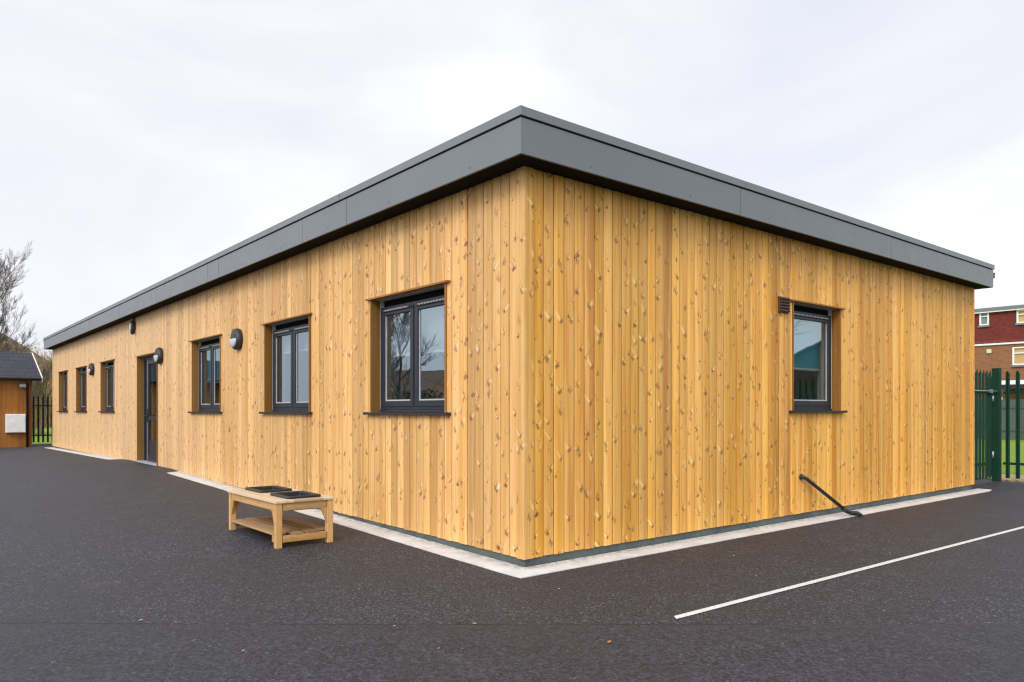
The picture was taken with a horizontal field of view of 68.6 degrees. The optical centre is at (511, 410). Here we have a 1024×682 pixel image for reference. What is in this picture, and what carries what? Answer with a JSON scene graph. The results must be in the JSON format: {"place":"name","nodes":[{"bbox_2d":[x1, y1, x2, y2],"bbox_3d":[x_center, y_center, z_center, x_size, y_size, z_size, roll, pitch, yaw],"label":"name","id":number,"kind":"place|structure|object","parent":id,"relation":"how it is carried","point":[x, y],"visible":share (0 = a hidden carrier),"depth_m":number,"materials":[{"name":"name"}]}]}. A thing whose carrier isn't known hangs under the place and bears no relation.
{"place":"outdoors","nodes":[
{"label":"outdoors","id":0,"kind":"place"},
{"bbox_2d":[0,444,1023,681],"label":"tarmac","id":1,"kind":"structure","parent":0,"point":[100,558],"depth_m":4.95,"materials":[{"name":"black asphalt"}]},
{"bbox_2d":[227,489,334,548],"bbox_3d":[-2.263,1.016,7.286,0.570,0.422,1.245,0,0,-39],"label":"play table","id":2,"kind":"object","parent":1,"relation":"on","point":[277,525],"visible":0.88,"depth_m":6.95,"materials":[{"name":"brown wood"}]},
{"bbox_2d":[245,485,291,492],"bbox_3d":[-2.460,0.849,7.581,0.338,0.135,0.438,0,0,-39],"label":"tray","id":3,"kind":"object","parent":2,"relation":"in","point":[266,489],"visible":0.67,"depth_m":7.57,"materials":[{"name":"black plastic"}]},
{"bbox_2d":[270,491,320,510],"bbox_3d":[-2.041,0.849,7.071,0.338,0.135,0.438,0,0,-39],"label":"tray","id":4,"kind":"object","parent":2,"relation":"in","point":[294,494],"visible":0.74,"depth_m":7.06,"materials":[{"name":"black plastic"}]},
{"bbox_2d":[674,526,1023,618],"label":"road marking","id":5,"kind":"object","parent":1,"relation":"on","point":[793,586],"visible":1,"depth_m":5.61,"materials":[{"name":"paint"}]},
{"bbox_2d":[991,368,1001,480],"bbox_3d":[8.627,0.304,13.361,0.130,2.112,0.130,0,0,-39],"label":"gate post","id":6,"kind":"object","parent":1,"relation":"on","point":[997,426],"visible":0.8,"depth_m":13.32,"materials":[{"name":"green metal"}]},
{"bbox_2d":[974,370,997,479],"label":"palisade gate","id":7,"kind":"structure","parent":6,"relation":"attached to","point":[986,391],"depth_m":13.05,"materials":[{"name":"green metal"}]},
{"bbox_2d":[0,0,1023,360],"label":"sky","id":8,"kind":"structure","parent":0,"point":[142,141],"materials":[{"name":"white"}]},
{"bbox_2d":[47,447,990,577],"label":"concrete path","id":9,"kind":"structure","parent":0,"point":[503,567],"depth_m":7.25,"materials":[{"name":"grey concrete"}]},
{"bbox_2d":[32,427,1023,474],"bbox_3d":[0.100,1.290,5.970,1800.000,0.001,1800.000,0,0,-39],"label":"ground","id":10,"kind":"structure","parent":0,"point":[1013,455],"depth_m":24.23,"materials":[{"name":"green plant"}]},
{"bbox_2d":[0,243,35,352],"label":"bare tree","id":11,"kind":"object","parent":10,"relation":"on","point":[3,310],"visible":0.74,"depth_m":36.57,"materials":[{"name":"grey plant"}]},
{"bbox_2d":[0,352,42,447],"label":"shed","id":12,"kind":"structure","parent":10,"relation":"on","point":[16,369],"depth_m":24.34,"materials":[{"name":"brown wood"}]},
{"bbox_2d":[5,414,25,432],"bbox_3d":[-15.978,0.410,24.160,0.540,0.600,0.171,0,0,-39],"label":"utility box","id":13,"kind":"object","parent":12,"relation":"attached to","point":[15,423],"visible":1,"depth_m":24.09,"materials":[{"name":"white plastic"}]},
{"bbox_2d":[1,324,41,356],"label":"bare tree","id":14,"kind":"object","parent":10,"relation":"on","point":[21,343],"visible":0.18,"depth_m":43.00,"materials":[{"name":"brown plant"}]},
{"bbox_2d":[0,333,50,372],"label":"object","id":15,"kind":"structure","parent":10,"relation":"on","point":[19,345],"depth_m":69.18,"materials":[{"name":"brown plant"}]},
{"bbox_2d":[0,345,51,433],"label":"bare shrub","id":16,"kind":"object","parent":10,"relation":"on","point":[36,391],"visible":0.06,"depth_m":40.74,"materials":[{"name":"brown plant"}]},
{"bbox_2d":[1,333,51,390],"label":"bare shrub","id":17,"kind":"object","parent":10,"relation":"on","point":[21,347],"visible":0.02,"depth_m":40.46,"materials":[{"name":"brown plant"}]},
{"bbox_2d":[26,343,51,426],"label":"bare shrub","id":18,"kind":"object","parent":10,"relation":"on","point":[50,409],"visible":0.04,"depth_m":56.87,"materials":[{"name":"brown plant"}]},
{"bbox_2d":[32,396,51,441],"bbox_3d":[-19.257,0.372,26.369,11.000,1.835,0.180,0,0,-39],"label":"palisade fence","id":19,"kind":"object","parent":10,"relation":"on","point":[38,405],"visible":0.14,"depth_m":27.75,"materials":[{"name":"metal"}]},
{"bbox_2d":[32,380,51,426],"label":"bare shrub","id":20,"kind":"object","parent":10,"relation":"on","point":[49,407],"visible":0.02,"depth_m":57.97,"materials":[{"name":"brown plant"}]},
{"bbox_2d":[24,321,76,434],"bbox_3d":[-24.206,-1.681,39.144,5.175,6.100,3.234,0,0,44],"label":"bare tree","id":21,"kind":"object","parent":10,"relation":"on","point":[35,387],"visible":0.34,"depth_m":38.83,"materials":[{"name":"brown plant"}]},
{"bbox_2d":[43,105,994,566],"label":"school building","id":22,"kind":"structure","parent":10,"relation":"on","point":[521,335],"depth_m":7.78,"materials":[{"name":"timber cladding"},{"name":"grey metal"},{"name":"glass"}]},
{"bbox_2d":[57,370,67,411],"bbox_3d":[-13.315,-0.565,22.373,0.218,1.218,1.560,0,0,-39],"label":"window","id":23,"kind":"structure","parent":22,"relation":"in","point":[63,379],"depth_m":22.85,"materials":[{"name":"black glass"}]},
{"bbox_2d":[74,365,86,411],"bbox_3d":[-11.515,-0.565,20.183,0.218,1.218,1.560,0,0,-39],"label":"window","id":24,"kind":"structure","parent":22,"relation":"in","point":[80,407],"depth_m":20.67,"materials":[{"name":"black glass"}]},
{"bbox_2d":[87,363,93,375],"bbox_3d":[-10.627,-1.040,18.925,0.116,0.316,0.316,0,0,-39],"label":"wall lamp","id":25,"kind":"object","parent":22,"relation":"attached to","point":[90,369],"visible":1,"depth_m":18.84,"materials":[{"name":"black plastic"}]},
{"bbox_2d":[98,359,114,411],"bbox_3d":[-9.489,-0.565,17.719,0.218,1.218,1.570,0,0,-39],"label":"window","id":26,"kind":"structure","parent":22,"relation":"in","point":[104,370],"depth_m":18.22,"materials":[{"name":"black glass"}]},
{"bbox_2d":[129,318,135,334],"bbox_3d":[-7.886,-1.752,15.592,0.116,0.355,0.100,0,0,-39],"label":"bulkhead light","id":27,"kind":"object","parent":22,"relation":"attached to","point":[132,326],"visible":1,"depth_m":15.56,"materials":[{"name":"black plastic"}]},
{"bbox_2d":[135,352,157,465],"bbox_3d":[-7.136,-0.006,14.985,0.330,2.232,1.628,0,0,-39],"label":"door","id":28,"kind":"structure","parent":22,"relation":"in","point":[147,450],"depth_m":15.48,"materials":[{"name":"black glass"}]},
{"bbox_2d":[153,347,162,363],"bbox_3d":[-6.646,-1.030,14.082,0.116,0.316,0.316,0,0,-39],"label":"wall lamp","id":29,"kind":"object","parent":22,"relation":"attached to","point":[158,356],"visible":1,"depth_m":14.00,"materials":[{"name":"black plastic"}]},
{"bbox_2d":[188,334,221,412],"bbox_3d":[-4.851,-0.565,12.149,0.310,1.218,1.579,0,0,-39],"label":"window","id":30,"kind":"structure","parent":22,"relation":"in","point":[213,347],"depth_m":12.39,"materials":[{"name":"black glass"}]},
{"bbox_2d":[229,328,242,349],"bbox_3d":[-4.010,-1.035,10.876,0.116,0.316,0.316,0,0,-39],"label":"wall lamp","id":31,"kind":"object","parent":22,"relation":"attached to","point":[236,340],"visible":1,"depth_m":10.80,"materials":[{"name":"black plastic"}]},
{"bbox_2d":[259,312,312,413],"bbox_3d":[-2.814,-0.565,9.671,0.310,1.218,1.573,0,0,-39],"label":"window","id":32,"kind":"structure","parent":22,"relation":"in","point":[296,335],"depth_m":9.83,"materials":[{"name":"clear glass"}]},
{"bbox_2d":[363,280,450,414],"bbox_3d":[-0.930,-0.565,7.447,0.396,1.218,1.543,0,0,-39],"label":"window","id":33,"kind":"structure","parent":22,"relation":"in","point":[419,320],"depth_m":7.48,"materials":[{"name":"clear glass"}]},
{"bbox_2d":[778,296,790,313],"bbox_3d":[3.032,-1.176,8.348,0.196,0.176,0.042,0,0,-39],"label":"vent grille","id":34,"kind":"object","parent":22,"relation":"attached to","point":[784,305],"visible":1,"depth_m":8.32,"materials":[{"name":"brown plastic"}]},
{"bbox_2d":[789,299,847,412],"bbox_3d":[3.533,-0.614,8.920,1.240,1.281,0.310,0,0,-39],"label":"window","id":35,"kind":"structure","parent":22,"relation":"in","point":[805,320],"depth_m":9.16,"materials":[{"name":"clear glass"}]},
{"bbox_2d":[799,474,862,516],"bbox_3d":[3.723,1.023,8.773,0.958,0.598,0.107,0,0,-23],"label":"waste pipe","id":36,"kind":"object","parent":22,"relation":"attached to","point":[830,498],"visible":0.93,"depth_m":8.76,"materials":[{"name":"black plastic"}]},
{"bbox_2d":[974,304,1023,399],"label":"terraced house","id":37,"kind":"structure","parent":10,"relation":"on","point":[998,337],"depth_m":46.78,"materials":[{"name":"brown brick"}]},
{"bbox_2d":[978,313,989,327],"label":"window","id":38,"kind":"structure","parent":37,"relation":"in","point":[984,317],"depth_m":47.62,"materials":[{"name":"white plastic"}]},
{"bbox_2d":[1011,347,1023,366],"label":"window","id":39,"kind":"structure","parent":37,"relation":"in","point":[1017,352],"depth_m":46.13,"materials":[{"name":"white plastic"}]},
{"bbox_2d":[1015,310,1023,324],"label":"window","id":40,"kind":"structure","parent":37,"relation":"in","point":[1020,313],"depth_m":46.05,"materials":[{"name":"white plastic"}]},
{"bbox_2d":[974,473,1023,481],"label":"gravel margin","id":41,"kind":"object","parent":10,"relation":"on","point":[1012,478],"depth_m":13.64,"materials":[{"name":"beige gravel"}]},
{"bbox_2d":[1003,370,1023,478],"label":"palisade fence","id":42,"kind":"object","parent":41,"relation":"on","point":[1007,392],"visible":1,"depth_m":13.25,"materials":[{"name":"green metal"}]},
{"bbox_2d":[974,399,1023,439],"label":"board fence","id":43,"kind":"object","parent":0,"point":[1012,419],"visible":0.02,"depth_m":32.92,"materials":[{"name":"grey wood"}]}
]}

